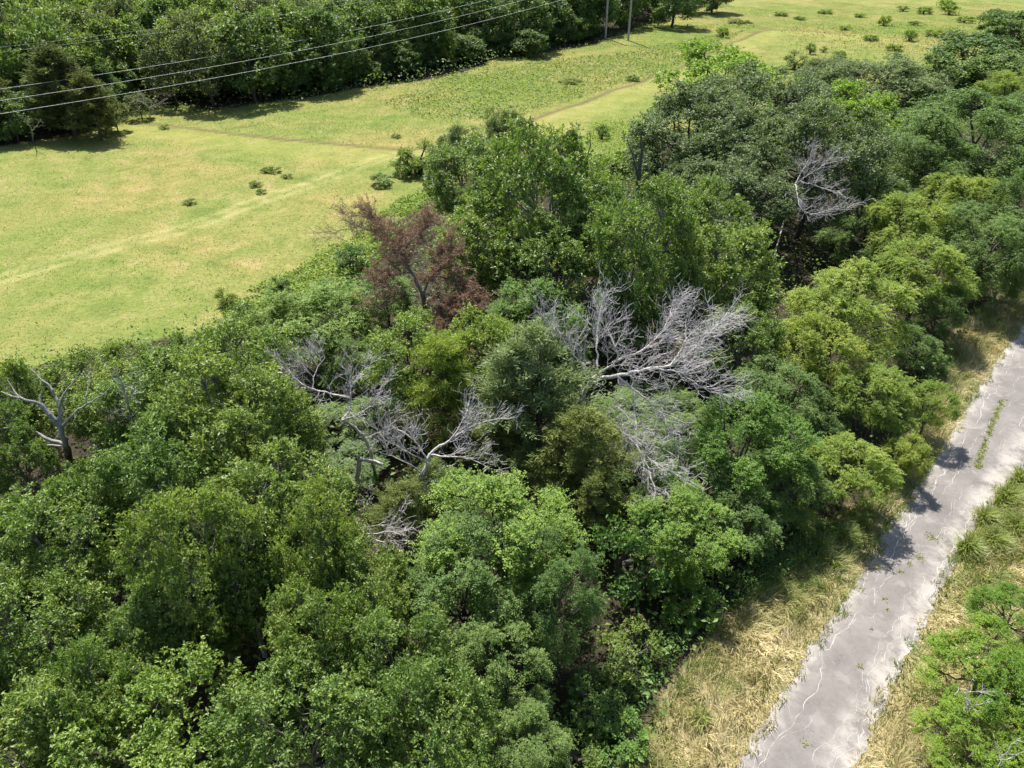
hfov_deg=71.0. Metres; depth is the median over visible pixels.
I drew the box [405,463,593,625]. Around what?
elm tree
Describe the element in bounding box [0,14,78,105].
woodland tree
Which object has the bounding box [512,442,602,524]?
cedar tree
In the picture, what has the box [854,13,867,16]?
shrub
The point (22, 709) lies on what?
oak tree
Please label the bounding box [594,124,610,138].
shrub
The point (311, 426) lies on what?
oak tree
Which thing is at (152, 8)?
woodland tree
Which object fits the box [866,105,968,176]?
elm tree
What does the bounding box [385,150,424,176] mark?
shrub
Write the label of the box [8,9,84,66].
woodland tree
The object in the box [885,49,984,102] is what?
woodland tree
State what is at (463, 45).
woodland tree
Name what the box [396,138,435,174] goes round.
shrub
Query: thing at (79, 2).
woodland tree
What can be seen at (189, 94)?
woodland tree
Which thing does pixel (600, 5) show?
woodland tree
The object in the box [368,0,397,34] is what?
woodland tree
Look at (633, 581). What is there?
tree
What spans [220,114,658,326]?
vines
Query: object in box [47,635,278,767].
oak tree
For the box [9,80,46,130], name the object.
woodland tree
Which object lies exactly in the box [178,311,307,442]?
oak tree
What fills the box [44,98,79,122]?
woodland tree
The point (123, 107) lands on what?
woodland tree
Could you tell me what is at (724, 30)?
shrub
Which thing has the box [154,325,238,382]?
oak tree
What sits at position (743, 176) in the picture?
live oak tree
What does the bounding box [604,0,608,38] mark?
utility pole
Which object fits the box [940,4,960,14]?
shrub
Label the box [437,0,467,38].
woodland tree
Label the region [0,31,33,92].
cedar tree
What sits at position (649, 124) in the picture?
live oak tree
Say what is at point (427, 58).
woodland tree
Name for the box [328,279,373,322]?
shrub
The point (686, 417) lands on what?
elm tree
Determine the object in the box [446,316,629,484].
cedar tree
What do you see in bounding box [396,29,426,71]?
woodland tree
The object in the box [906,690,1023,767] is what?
mesquite tree
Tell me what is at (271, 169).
weed tuft
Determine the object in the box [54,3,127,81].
woodland tree
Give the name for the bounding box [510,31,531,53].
woodland tree
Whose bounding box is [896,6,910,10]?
shrub
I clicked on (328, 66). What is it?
woodland tree
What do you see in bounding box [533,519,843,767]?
verge weeds
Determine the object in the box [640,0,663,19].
woodland tree
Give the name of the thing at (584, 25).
woodland tree
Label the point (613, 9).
woodland tree
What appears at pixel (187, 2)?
woodland tree
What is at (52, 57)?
cedar tree
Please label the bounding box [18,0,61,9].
woodland tree
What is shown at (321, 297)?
elm tree
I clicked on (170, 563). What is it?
oak tree
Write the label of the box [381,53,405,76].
woodland tree
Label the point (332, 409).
elm tree
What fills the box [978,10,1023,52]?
woodland tree
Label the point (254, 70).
power line
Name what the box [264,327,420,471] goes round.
dead tree
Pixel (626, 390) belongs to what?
elm tree
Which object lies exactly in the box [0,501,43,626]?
oak tree
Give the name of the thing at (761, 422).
elm tree
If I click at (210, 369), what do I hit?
oak tree
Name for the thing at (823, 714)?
road
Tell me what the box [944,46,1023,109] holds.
woodland tree
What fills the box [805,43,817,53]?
shrub
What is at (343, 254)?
shrub
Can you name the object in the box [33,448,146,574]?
oak tree
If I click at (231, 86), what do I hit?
woodland tree
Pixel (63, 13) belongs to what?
woodland tree
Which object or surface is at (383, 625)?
oak tree
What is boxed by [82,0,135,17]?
woodland tree
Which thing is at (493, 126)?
live oak tree
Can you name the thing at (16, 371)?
oak tree
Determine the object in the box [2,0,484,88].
power line
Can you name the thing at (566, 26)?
woodland tree
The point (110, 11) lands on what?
tree
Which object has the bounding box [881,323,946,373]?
elm tree
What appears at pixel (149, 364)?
oak tree
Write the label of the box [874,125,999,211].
elm tree
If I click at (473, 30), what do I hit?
woodland tree
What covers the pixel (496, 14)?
woodland tree
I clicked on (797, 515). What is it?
elm tree
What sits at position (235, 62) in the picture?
power line
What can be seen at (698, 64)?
broadleaf tree
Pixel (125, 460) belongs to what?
oak tree
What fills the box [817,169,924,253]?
elm tree
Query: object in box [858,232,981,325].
locust tree
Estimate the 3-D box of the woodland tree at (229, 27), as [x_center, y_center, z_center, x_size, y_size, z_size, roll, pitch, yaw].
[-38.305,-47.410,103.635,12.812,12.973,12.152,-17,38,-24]
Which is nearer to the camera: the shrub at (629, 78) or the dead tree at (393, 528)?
the dead tree at (393, 528)
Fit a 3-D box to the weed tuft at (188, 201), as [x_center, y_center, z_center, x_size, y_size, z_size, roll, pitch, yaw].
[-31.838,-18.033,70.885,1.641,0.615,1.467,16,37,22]
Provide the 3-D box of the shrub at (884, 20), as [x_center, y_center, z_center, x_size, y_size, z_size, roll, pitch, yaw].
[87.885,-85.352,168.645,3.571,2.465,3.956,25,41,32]
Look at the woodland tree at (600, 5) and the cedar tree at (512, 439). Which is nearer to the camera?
the cedar tree at (512, 439)
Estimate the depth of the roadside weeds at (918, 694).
29.61 m
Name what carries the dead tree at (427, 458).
on the ground at (130, 304)
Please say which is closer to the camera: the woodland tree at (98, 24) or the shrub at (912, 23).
the woodland tree at (98, 24)
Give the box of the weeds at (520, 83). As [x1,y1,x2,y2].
[114,22,1022,128]
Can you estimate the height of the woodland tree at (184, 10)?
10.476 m
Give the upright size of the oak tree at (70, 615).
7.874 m
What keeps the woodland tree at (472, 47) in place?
on the ground at (130, 304)
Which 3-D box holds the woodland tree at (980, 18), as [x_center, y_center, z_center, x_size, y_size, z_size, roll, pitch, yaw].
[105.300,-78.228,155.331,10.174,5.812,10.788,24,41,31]
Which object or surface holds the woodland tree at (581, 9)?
on the ground at (130, 304)
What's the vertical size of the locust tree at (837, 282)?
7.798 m
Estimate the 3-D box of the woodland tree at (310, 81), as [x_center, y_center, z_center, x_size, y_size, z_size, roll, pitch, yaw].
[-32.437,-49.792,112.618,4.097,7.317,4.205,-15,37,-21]
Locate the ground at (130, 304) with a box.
[0,0,1023,767]
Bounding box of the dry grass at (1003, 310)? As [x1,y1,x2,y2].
[613,286,1023,767]
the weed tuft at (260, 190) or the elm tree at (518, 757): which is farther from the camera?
the weed tuft at (260, 190)
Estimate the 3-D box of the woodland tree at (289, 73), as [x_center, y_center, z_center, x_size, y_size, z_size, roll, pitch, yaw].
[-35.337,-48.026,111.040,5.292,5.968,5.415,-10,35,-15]
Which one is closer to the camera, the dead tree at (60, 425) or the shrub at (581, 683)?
the shrub at (581, 683)
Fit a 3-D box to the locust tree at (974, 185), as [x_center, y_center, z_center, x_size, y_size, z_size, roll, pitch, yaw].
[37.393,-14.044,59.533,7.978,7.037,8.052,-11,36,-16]
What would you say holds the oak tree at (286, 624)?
on the ground at (130, 304)
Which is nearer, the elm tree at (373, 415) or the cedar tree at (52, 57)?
the elm tree at (373, 415)
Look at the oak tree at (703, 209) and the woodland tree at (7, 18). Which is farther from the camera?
the woodland tree at (7, 18)
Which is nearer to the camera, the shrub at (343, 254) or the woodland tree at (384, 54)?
the shrub at (343, 254)
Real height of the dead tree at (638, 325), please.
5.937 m
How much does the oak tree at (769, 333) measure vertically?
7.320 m
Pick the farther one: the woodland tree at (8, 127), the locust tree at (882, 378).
the woodland tree at (8, 127)
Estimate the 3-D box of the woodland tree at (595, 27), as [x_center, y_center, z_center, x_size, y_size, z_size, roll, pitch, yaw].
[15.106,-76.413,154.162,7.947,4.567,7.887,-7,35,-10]
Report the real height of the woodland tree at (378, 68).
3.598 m
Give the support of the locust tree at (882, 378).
on the ground at (130, 304)
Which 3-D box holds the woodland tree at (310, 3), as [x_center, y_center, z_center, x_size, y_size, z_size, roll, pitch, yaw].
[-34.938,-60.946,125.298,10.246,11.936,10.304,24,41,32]
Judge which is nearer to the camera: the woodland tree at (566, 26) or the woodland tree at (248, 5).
the woodland tree at (248, 5)
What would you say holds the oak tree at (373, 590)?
on the ground at (130, 304)
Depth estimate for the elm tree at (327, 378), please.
40.72 m
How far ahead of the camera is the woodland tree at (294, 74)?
109.12 m
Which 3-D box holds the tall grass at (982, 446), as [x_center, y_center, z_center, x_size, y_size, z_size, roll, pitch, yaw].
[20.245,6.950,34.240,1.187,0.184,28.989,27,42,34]
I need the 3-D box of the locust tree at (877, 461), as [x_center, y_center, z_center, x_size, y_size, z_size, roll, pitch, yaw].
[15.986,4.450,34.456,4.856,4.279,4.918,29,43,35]
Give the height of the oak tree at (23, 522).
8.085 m
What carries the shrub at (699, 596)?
on the ground at (130, 304)
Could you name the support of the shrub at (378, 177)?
on the ground at (130, 304)
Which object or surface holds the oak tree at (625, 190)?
on the ground at (130, 304)
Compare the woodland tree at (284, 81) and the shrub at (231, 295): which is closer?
the shrub at (231, 295)
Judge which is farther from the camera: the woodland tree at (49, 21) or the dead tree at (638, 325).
the woodland tree at (49, 21)
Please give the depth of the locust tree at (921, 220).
53.21 m
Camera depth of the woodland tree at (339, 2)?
129.05 m
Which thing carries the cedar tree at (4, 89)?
on the ground at (130, 304)
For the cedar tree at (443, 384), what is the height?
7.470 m
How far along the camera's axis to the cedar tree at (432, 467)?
32.71 m
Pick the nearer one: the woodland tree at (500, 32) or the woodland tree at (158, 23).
the woodland tree at (158, 23)
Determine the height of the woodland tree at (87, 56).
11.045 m
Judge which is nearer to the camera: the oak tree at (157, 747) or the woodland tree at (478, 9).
the oak tree at (157, 747)
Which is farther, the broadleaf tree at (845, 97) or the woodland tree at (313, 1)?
the woodland tree at (313, 1)
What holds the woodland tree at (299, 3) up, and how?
on the ground at (130, 304)
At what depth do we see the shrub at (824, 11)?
191.16 m
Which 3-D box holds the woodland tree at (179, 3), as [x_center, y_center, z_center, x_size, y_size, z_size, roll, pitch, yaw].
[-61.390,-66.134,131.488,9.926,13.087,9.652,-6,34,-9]
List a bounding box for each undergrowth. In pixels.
[0,17,634,140]
[0,52,1023,767]
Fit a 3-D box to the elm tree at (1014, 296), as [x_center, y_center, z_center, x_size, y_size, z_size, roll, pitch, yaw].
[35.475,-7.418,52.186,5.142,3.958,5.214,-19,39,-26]
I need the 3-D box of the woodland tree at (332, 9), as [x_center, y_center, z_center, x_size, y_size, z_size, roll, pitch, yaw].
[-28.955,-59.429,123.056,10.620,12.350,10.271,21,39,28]
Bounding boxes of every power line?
[0,0,521,100]
[1,0,559,113]
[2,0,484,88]
[5,0,369,51]
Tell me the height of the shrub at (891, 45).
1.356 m
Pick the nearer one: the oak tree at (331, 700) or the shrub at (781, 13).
the oak tree at (331, 700)
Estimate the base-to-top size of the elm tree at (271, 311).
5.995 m
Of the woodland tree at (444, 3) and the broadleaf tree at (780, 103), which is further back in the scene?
the woodland tree at (444, 3)
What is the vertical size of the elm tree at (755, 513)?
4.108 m
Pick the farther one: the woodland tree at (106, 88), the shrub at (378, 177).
the woodland tree at (106, 88)
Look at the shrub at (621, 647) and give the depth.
27.66 m
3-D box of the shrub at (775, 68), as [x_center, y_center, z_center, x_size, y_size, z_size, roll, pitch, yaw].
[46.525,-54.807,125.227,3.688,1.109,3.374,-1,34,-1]
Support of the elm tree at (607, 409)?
on the ground at (130, 304)
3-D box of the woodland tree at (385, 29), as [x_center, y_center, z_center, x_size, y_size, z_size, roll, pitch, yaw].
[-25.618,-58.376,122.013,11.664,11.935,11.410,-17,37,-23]
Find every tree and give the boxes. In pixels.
[0,0,24,13]
[0,3,13,28]
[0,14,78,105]
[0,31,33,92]
[0,74,36,122]
[0,91,37,144]
[0,115,18,135]
[0,354,55,469]
[0,367,110,455]
[0,398,68,496]
[0,467,143,645]
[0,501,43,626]
[0,557,116,752]
[0,653,114,767]
[2,6,35,29]
[2,8,63,28]
[5,0,41,12]
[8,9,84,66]
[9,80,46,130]
[12,7,84,79]
[13,42,117,136]
[15,630,172,767]
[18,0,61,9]
[18,116,41,141]
[19,342,142,448]
[20,0,59,13]
[32,2,90,23]
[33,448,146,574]
[44,29,115,83]
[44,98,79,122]
[47,0,91,10]
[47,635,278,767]
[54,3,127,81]
[60,71,129,140]
[64,401,232,577]
[65,12,142,80]
[69,342,224,481]
[71,0,106,14]
[73,0,109,31]
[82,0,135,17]
[82,571,227,714]
[86,0,154,69]
[87,338,163,410]
[89,60,121,106]
[91,9,160,89]
[95,86,117,130]
[100,58,138,102]
[101,78,128,104]
[102,360,143,428]
[104,92,128,130]
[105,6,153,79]
[107,478,281,667]
[124,90,153,118]
[127,0,178,65]
[133,0,181,58]
[134,26,198,104]
[134,89,163,115]
[138,340,302,513]
[145,15,207,90]
[154,0,194,10]
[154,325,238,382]
[161,5,246,105]
[164,3,205,57]
[169,61,195,97]
[176,517,303,664]
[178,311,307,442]
[179,8,244,77]
[183,0,204,7]
[183,432,370,598]
[185,0,249,58]
[191,622,410,767]
[194,60,234,100]
[196,5,293,100]
[209,69,237,96]
[217,0,292,65]
[227,0,275,16]
[229,367,330,485]
[234,62,277,97]
[237,285,322,366]
[247,0,327,80]
[252,275,383,374]
[256,568,385,721]
[260,57,312,92]
[261,60,301,94]
[262,473,373,641]
[264,0,322,50]
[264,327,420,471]
[267,5,316,81]
[273,0,324,4]
[273,57,298,93]
[275,59,298,94]
[285,2,358,88]
[291,0,327,34]
[300,42,319,90]
[300,533,425,664]
[305,193,492,374]
[311,0,375,36]
[311,60,345,88]
[311,399,368,449]
[314,336,382,397]
[314,438,389,491]
[319,47,366,83]
[320,0,371,71]
[328,1,395,72]
[334,33,370,81]
[334,393,416,447]
[335,601,463,753]
[344,273,416,330]
[347,654,508,767]
[349,0,397,70]
[352,303,477,426]
[354,480,428,554]
[358,61,383,83]
[362,478,438,574]
[367,40,393,73]
[367,377,527,488]
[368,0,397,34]
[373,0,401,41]
[378,44,423,76]
[380,0,439,63]
[381,37,416,74]
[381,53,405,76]
[392,0,457,58]
[392,500,548,673]
[393,329,479,454]
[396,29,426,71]
[398,452,493,539]
[403,0,450,50]
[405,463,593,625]
[418,132,523,223]
[419,45,441,68]
[421,190,544,317]
[431,301,519,399]
[435,122,485,186]
[436,30,457,67]
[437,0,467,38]
[438,617,562,751]
[443,32,469,60]
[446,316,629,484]
[448,34,487,62]
[449,0,516,52]
[454,0,512,35]
[454,109,638,306]
[454,394,547,492]
[459,23,484,44]
[460,36,485,59]
[462,368,534,422]
[462,696,578,767]
[478,273,593,363]
[480,104,528,161]
[481,205,633,319]
[484,0,518,25]
[484,0,554,47]
[484,27,515,54]
[488,28,517,49]
[494,402,672,539]
[497,519,611,679]
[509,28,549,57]
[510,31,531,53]
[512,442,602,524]
[516,0,568,42]
[518,0,573,26]
[519,11,536,38]
[519,260,758,506]
[531,10,551,42]
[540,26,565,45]
[544,314,596,374]
[557,12,578,44]
[559,0,599,24]
[561,14,592,42]
[565,0,622,30]
[565,462,628,566]
[566,181,660,263]
[569,18,600,39]
[576,429,671,499]
[580,170,709,363]
[580,392,642,447]
[583,279,682,370]
[587,503,696,611]
[594,0,624,22]
[598,0,648,26]
[598,378,702,445]
[616,80,782,183]
[619,133,642,233]
[619,475,753,589]
[631,146,720,216]
[632,387,725,463]
[637,435,752,525]
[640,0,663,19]
[644,141,806,235]
[647,0,703,27]
[650,37,780,95]
[655,172,774,308]
[657,217,787,361]
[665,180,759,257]
[678,59,840,194]
[683,387,824,518]
[689,294,793,400]
[694,0,733,12]
[694,474,788,562]
[728,350,830,440]
[732,399,829,479]
[740,91,905,239]
[743,439,839,528]
[757,77,815,153]
[771,308,871,393]
[774,134,869,254]
[782,255,922,375]
[792,54,867,99]
[792,390,860,439]
[799,430,906,510]
[813,211,904,265]
[815,50,957,126]
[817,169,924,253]
[825,361,929,440]
[826,76,904,177]
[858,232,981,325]
[861,191,959,273]
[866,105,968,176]
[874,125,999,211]
[878,85,1023,205]
[880,432,935,483]
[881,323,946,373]
[882,83,967,141]
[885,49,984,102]
[900,377,964,433]
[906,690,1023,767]
[909,285,972,345]
[909,611,1023,729]
[914,171,1014,243]
[920,27,1023,76]
[931,197,1023,303]
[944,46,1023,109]
[954,677,996,721]
[960,579,1023,648]
[962,252,1023,304]
[964,647,1023,761]
[971,69,1023,135]
[973,165,1023,252]
[974,8,1023,34]
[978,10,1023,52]
[992,734,1023,767]
[996,89,1023,150]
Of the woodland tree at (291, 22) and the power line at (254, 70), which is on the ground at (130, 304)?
the woodland tree at (291, 22)
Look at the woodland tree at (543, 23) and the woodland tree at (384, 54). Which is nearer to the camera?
the woodland tree at (384, 54)
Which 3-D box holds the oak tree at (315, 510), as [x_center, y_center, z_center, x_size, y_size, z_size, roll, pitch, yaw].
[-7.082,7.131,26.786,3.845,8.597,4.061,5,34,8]
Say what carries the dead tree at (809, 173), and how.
on the ground at (130, 304)
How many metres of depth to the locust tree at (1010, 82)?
89.85 m
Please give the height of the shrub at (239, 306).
1.730 m
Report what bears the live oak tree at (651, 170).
on the ground at (130, 304)
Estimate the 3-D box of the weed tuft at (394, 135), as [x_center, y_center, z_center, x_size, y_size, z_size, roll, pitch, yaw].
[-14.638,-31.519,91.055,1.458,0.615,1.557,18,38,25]
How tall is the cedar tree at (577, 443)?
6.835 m
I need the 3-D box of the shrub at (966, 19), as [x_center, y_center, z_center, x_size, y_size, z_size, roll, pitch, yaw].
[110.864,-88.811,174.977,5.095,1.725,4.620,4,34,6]
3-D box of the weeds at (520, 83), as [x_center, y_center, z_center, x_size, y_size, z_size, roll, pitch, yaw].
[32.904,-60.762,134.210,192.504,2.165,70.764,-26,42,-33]
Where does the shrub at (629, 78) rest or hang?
on the ground at (130, 304)
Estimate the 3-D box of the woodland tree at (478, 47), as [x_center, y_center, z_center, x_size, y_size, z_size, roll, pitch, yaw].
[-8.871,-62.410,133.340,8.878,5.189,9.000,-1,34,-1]
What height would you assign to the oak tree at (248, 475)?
8.445 m
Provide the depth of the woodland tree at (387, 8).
122.40 m
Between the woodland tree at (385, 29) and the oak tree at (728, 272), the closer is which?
the oak tree at (728, 272)
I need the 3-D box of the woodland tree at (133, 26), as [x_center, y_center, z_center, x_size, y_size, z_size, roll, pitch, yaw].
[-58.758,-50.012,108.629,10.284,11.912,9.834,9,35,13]
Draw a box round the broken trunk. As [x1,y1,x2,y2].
[354,455,382,493]
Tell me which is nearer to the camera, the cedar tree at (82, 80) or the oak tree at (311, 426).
the oak tree at (311, 426)
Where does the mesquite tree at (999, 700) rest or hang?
on the ground at (130, 304)
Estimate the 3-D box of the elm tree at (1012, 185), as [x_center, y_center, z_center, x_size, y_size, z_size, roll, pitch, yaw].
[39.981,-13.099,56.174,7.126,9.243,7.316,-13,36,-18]
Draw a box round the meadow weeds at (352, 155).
[0,25,966,363]
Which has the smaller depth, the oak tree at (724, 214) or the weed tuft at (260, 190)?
the oak tree at (724, 214)
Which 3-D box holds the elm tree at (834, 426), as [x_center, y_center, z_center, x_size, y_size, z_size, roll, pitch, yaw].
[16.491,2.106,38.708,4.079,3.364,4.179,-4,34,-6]
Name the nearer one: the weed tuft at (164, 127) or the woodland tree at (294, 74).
the weed tuft at (164, 127)
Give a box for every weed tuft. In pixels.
[158,125,169,128]
[181,198,195,204]
[248,180,260,187]
[254,188,266,193]
[264,166,280,173]
[280,173,293,178]
[391,133,401,137]
[554,77,583,82]
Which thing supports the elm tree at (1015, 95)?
on the ground at (130, 304)
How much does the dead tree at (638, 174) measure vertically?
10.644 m
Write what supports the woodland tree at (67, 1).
on the ground at (130, 304)
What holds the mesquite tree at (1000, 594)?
on the ground at (130, 304)
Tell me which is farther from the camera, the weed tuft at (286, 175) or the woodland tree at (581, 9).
the woodland tree at (581, 9)
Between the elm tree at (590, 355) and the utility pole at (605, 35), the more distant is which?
the utility pole at (605, 35)
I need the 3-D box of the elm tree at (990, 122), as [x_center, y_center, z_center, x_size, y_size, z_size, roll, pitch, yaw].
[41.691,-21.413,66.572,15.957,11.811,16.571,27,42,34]
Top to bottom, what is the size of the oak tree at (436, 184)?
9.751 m
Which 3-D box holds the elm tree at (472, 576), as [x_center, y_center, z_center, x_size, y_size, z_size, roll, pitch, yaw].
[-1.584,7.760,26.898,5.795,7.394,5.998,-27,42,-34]
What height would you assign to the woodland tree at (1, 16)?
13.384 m
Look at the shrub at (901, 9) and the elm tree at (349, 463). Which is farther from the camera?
the shrub at (901, 9)
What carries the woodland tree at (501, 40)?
on the ground at (130, 304)
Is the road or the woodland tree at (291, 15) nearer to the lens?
the road
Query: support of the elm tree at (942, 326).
on the ground at (130, 304)
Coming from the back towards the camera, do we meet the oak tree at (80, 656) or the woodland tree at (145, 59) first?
the woodland tree at (145, 59)
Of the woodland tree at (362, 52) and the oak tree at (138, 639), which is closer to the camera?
the oak tree at (138, 639)
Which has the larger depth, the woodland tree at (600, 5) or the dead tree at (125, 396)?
the woodland tree at (600, 5)
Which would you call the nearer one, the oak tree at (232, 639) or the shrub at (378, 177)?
the oak tree at (232, 639)
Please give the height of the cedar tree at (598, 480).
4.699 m
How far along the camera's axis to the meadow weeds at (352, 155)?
82.12 m
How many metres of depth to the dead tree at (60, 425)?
32.43 m
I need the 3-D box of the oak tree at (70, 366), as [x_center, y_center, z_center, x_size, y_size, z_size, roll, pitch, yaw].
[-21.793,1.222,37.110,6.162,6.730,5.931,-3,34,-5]
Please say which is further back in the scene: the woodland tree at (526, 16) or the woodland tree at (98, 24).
the woodland tree at (526, 16)
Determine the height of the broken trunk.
3.088 m
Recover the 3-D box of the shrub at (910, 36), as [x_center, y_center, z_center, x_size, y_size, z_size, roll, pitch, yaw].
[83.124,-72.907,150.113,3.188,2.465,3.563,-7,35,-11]
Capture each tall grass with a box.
[681,461,1023,735]
[800,398,1007,745]
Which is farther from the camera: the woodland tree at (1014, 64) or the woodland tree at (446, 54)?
the woodland tree at (446, 54)
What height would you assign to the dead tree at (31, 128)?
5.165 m
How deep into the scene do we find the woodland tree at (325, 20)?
109.53 m
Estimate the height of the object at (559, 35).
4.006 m
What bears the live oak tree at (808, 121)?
on the ground at (130, 304)
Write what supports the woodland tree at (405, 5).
on the ground at (130, 304)
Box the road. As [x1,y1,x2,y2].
[738,326,1023,767]
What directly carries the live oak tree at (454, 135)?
on the ground at (130, 304)
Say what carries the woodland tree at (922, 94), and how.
on the ground at (130, 304)
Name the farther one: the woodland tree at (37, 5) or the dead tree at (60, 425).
the woodland tree at (37, 5)
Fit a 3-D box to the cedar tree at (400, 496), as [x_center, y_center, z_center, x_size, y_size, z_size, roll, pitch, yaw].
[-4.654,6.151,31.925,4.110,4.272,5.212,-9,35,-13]
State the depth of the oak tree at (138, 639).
23.51 m
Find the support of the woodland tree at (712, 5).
on the ground at (130, 304)
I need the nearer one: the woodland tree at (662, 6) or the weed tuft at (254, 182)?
the weed tuft at (254, 182)
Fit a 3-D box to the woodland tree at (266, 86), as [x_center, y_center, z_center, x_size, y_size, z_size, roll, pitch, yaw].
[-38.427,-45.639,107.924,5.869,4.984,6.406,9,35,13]
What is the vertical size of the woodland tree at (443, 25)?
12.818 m
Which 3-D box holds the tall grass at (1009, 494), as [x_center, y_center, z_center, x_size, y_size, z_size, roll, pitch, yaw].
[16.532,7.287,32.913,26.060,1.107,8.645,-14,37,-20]
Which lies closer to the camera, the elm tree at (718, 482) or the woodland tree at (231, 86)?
the elm tree at (718, 482)
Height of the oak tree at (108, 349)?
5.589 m
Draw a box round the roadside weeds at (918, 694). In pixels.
[660,526,1023,767]
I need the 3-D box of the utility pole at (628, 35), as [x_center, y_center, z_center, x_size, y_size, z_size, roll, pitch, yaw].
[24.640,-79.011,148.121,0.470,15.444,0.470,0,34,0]
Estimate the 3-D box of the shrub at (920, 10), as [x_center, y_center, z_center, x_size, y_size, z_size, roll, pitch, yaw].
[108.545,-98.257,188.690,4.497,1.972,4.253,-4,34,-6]
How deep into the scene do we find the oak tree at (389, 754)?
20.30 m
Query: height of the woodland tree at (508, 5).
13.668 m
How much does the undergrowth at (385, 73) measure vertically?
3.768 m
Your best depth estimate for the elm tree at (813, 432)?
36.43 m
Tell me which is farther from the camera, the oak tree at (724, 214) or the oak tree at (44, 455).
the oak tree at (724, 214)
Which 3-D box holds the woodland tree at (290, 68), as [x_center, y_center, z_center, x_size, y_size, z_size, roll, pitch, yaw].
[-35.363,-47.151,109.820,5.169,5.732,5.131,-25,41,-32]
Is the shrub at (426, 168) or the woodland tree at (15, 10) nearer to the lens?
the shrub at (426, 168)
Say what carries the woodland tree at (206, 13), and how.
on the ground at (130, 304)
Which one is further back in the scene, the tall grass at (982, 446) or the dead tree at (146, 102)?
the dead tree at (146, 102)
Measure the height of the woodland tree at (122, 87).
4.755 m
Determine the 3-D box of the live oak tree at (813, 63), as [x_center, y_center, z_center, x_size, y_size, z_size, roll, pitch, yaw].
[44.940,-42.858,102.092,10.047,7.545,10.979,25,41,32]
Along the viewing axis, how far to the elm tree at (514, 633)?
23.66 m
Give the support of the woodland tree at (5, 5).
on the ground at (130, 304)
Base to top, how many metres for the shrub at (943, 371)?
1.977 m
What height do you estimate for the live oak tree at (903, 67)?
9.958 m
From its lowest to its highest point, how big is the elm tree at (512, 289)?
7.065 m
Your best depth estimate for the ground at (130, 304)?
63.38 m
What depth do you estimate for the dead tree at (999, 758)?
21.99 m
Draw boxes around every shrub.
[212,287,236,306]
[231,301,260,323]
[265,276,291,296]
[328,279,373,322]
[332,244,365,269]
[367,171,393,186]
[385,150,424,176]
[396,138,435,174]
[419,155,448,172]
[540,716,606,767]
[559,659,626,730]
[586,702,654,767]
[590,150,633,174]
[591,613,674,686]
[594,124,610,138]
[625,74,639,80]
[661,578,721,635]
[714,27,728,35]
[727,18,743,23]
[770,66,787,72]
[772,11,788,15]
[783,50,808,69]
[793,16,807,19]
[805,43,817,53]
[817,9,832,13]
[831,50,847,56]
[839,25,851,29]
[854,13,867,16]
[863,34,879,39]
[877,15,892,25]
[885,43,905,50]
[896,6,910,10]
[902,29,918,40]
[907,20,923,25]
[911,349,954,380]
[916,6,933,13]
[925,29,944,36]
[936,0,957,5]
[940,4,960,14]
[955,16,975,22]
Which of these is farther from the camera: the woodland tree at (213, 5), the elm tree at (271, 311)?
the woodland tree at (213, 5)
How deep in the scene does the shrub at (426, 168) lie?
77.01 m
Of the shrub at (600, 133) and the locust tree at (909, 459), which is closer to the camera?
the locust tree at (909, 459)
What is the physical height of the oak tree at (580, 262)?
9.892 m
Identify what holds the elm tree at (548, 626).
on the ground at (130, 304)
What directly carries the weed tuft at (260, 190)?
on the ground at (130, 304)
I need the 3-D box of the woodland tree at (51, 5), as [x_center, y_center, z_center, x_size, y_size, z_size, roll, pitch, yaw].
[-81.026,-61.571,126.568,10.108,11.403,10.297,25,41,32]
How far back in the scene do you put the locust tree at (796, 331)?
38.87 m
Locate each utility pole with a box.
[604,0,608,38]
[627,0,631,40]
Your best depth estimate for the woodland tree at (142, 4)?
116.35 m
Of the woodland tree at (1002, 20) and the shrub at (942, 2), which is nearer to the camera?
the woodland tree at (1002, 20)
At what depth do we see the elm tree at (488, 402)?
38.37 m
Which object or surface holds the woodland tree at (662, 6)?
on the ground at (130, 304)
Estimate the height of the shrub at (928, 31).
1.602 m
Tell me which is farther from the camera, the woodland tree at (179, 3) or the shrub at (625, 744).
the woodland tree at (179, 3)
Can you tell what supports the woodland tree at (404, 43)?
on the ground at (130, 304)
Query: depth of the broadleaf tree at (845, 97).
74.44 m
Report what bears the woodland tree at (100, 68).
on the ground at (130, 304)
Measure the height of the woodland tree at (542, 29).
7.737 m
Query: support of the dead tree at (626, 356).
on the ground at (130, 304)
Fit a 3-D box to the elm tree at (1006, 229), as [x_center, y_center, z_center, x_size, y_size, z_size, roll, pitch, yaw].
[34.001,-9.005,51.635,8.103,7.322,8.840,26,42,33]
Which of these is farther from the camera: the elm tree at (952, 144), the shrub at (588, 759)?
the elm tree at (952, 144)
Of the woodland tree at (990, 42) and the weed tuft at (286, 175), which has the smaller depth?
the weed tuft at (286, 175)
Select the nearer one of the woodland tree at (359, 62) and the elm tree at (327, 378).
the elm tree at (327, 378)
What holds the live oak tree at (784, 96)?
on the ground at (130, 304)
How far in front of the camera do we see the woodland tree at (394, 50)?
121.76 m
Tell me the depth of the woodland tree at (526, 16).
143.37 m
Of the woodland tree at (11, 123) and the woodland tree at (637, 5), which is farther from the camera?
the woodland tree at (637, 5)
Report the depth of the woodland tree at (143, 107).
97.02 m
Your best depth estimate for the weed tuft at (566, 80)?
119.28 m
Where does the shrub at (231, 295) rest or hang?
on the ground at (130, 304)
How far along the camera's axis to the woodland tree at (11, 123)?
85.77 m
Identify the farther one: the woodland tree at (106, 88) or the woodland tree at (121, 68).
the woodland tree at (121, 68)
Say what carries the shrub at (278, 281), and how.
on the ground at (130, 304)

